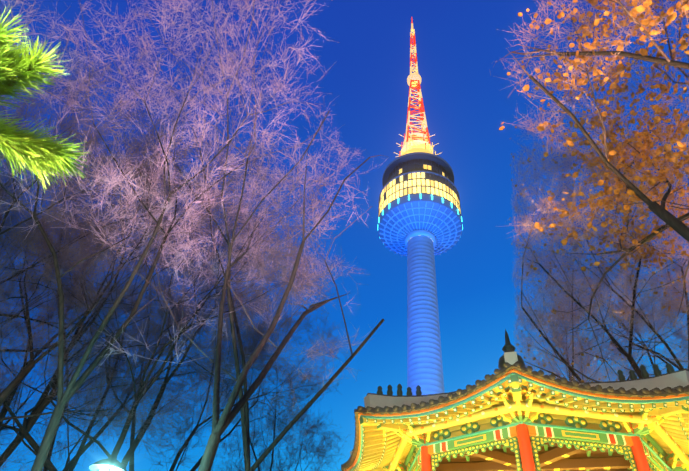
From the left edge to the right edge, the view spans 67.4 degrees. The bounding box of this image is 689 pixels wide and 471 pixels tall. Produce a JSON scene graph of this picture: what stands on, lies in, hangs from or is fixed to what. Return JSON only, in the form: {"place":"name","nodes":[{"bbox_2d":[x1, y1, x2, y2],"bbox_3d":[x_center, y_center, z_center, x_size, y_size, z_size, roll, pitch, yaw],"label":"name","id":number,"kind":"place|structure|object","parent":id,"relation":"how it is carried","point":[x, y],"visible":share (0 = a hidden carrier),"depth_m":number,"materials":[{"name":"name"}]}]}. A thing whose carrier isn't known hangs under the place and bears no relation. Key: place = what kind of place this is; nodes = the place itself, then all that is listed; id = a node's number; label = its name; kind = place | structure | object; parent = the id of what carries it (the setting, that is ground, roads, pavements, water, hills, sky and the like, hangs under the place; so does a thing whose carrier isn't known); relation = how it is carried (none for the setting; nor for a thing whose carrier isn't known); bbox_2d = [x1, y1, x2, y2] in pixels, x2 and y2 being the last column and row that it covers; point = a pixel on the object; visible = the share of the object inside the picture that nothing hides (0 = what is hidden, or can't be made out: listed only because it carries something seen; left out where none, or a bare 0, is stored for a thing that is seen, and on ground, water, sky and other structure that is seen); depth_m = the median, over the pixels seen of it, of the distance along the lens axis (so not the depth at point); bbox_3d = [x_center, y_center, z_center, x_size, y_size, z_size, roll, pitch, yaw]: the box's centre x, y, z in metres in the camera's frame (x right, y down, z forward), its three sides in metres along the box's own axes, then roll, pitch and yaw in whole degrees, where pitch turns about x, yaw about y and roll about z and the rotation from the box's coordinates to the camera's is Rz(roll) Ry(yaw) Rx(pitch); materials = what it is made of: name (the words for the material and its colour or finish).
{"place":"outdoors","nodes":[
{"label":"outdoors","id":0,"kind":"place"},
{"bbox_2d":[0,6,89,192],"bbox_3d":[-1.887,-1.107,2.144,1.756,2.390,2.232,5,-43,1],"label":"pine bough","id":1,"kind":"object","parent":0,"point":[35,152],"visible":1,"depth_m":2.07,"materials":[{"name":"green plant"}]},
{"bbox_2d":[0,0,688,470],"label":"sky","id":2,"kind":"structure","parent":0,"point":[458,42],"materials":[{"name":"blue"}]},
{"bbox_2d":[377,17,462,394],"bbox_3d":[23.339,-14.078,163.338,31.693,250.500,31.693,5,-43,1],"label":"observation tower","id":3,"kind":"structure","parent":0,"point":[420,226],"depth_m":145.74,"materials":[{"name":"concrete"}]},
{"label":"ground","id":4,"kind":"structure","parent":0,"visible":0},
{"bbox_2d":[0,52,136,469],"bbox_3d":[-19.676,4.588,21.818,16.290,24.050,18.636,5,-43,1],"label":"tree","id":5,"kind":"object","parent":4,"relation":"on","point":[36,267],"visible":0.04,"depth_m":26.19,"materials":[{"name":"grey plant"}]},
{"bbox_2d":[89,449,126,470],"bbox_3d":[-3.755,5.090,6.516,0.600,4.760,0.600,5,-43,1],"label":"park lamp","id":6,"kind":"object","parent":4,"relation":"on","point":[112,463],"visible":1,"depth_m":7.82,"materials":[{"name":"grey glass"}]},
{"bbox_2d":[0,44,256,470],"bbox_3d":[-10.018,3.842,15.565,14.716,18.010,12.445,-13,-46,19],"label":"tree","id":7,"kind":"object","parent":4,"relation":"on","point":[7,391],"visible":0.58,"depth_m":16.37,"materials":[{"name":"purple plant"}]},
{"bbox_2d":[0,22,262,469],"bbox_3d":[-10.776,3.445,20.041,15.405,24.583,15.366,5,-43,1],"label":"tree","id":8,"kind":"object","parent":4,"relation":"on","point":[41,404],"visible":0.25,"depth_m":21.66,"materials":[{"name":"grey plant"}]},
{"bbox_2d":[0,39,280,446],"bbox_3d":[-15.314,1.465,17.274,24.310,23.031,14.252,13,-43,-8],"label":"tree","id":9,"kind":"object","parent":4,"relation":"on","point":[3,281],"visible":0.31,"depth_m":19.68,"materials":[{"name":"grey plant"}]},
{"bbox_2d":[0,0,336,470],"bbox_3d":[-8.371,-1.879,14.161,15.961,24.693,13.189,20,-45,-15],"label":"tree","id":10,"kind":"object","parent":4,"relation":"on","point":[71,389],"visible":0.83,"depth_m":15.59,"materials":[{"name":"purple plant"}]},
{"bbox_2d":[0,144,339,470],"bbox_3d":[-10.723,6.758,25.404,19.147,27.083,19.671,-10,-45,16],"label":"tree","id":11,"kind":"object","parent":4,"relation":"on","point":[70,465],"visible":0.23,"depth_m":26.15,"materials":[{"name":"grey plant"}]},
{"bbox_2d":[0,128,367,470],"bbox_3d":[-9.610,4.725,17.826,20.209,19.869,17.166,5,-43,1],"label":"tree","id":12,"kind":"object","parent":4,"relation":"on","point":[35,446],"visible":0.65,"depth_m":16.12,"materials":[{"name":"purple plant"}]},
{"bbox_2d":[0,0,383,470],"bbox_3d":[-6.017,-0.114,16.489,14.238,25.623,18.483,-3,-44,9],"label":"tree","id":13,"kind":"object","parent":4,"relation":"on","point":[244,411],"visible":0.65,"depth_m":14.93,"materials":[{"name":"purple plant"}]},
{"bbox_2d":[28,159,359,470],"bbox_3d":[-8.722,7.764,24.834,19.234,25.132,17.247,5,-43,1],"label":"tree","id":14,"kind":"object","parent":4,"relation":"on","point":[179,453],"visible":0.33,"depth_m":24.35,"materials":[{"name":"grey plant"}]},
{"bbox_2d":[103,263,354,470],"bbox_3d":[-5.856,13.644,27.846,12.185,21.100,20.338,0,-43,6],"label":"tree","id":15,"kind":"object","parent":4,"relation":"on","point":[318,449],"visible":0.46,"depth_m":29.84,"materials":[{"name":"grey plant"}]},
{"bbox_2d":[92,0,388,470],"bbox_3d":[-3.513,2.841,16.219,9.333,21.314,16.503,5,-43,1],"label":"tree","id":16,"kind":"object","parent":4,"relation":"on","point":[223,422],"visible":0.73,"depth_m":15.32,"materials":[{"name":"grey plant"}]},
{"bbox_2d":[341,329,688,470],"bbox_3d":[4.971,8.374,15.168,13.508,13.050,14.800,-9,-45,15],"label":"pavilion","id":17,"kind":"structure","parent":4,"relation":"on","point":[513,413],"depth_m":13.37,"materials":[{"name":"yellow wood"}]},
{"bbox_2d":[489,0,688,381],"bbox_3d":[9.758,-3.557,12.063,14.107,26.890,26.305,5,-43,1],"label":"tree leaves","id":18,"kind":"object","parent":4,"relation":"on","point":[642,149],"visible":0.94,"depth_m":14.88,"materials":[{"name":"orange plant"}]},
{"bbox_2d":[510,89,688,381],"bbox_3d":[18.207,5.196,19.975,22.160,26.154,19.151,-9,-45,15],"label":"tree","id":19,"kind":"object","parent":4,"relation":"on","point":[634,365],"visible":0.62,"depth_m":21.51,"materials":[{"name":"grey plant"}]},
{"bbox_2d":[511,86,688,381],"bbox_3d":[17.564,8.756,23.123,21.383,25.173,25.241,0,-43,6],"label":"tree","id":20,"kind":"object","parent":4,"relation":"on","point":[679,366],"visible":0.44,"depth_m":24.03,"materials":[{"name":"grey plant"}]},
{"bbox_2d":[511,145,688,381],"bbox_3d":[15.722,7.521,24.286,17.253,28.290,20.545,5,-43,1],"label":"tree","id":21,"kind":"object","parent":4,"relation":"on","point":[582,349],"visible":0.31,"depth_m":25.92,"materials":[{"name":"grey plant"}]},
{"bbox_2d":[536,70,688,378],"bbox_3d":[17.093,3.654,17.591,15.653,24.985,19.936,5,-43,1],"label":"tree","id":22,"kind":"object","parent":4,"relation":"on","point":[667,275],"visible":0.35,"depth_m":22.70,"materials":[{"name":"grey plant"}]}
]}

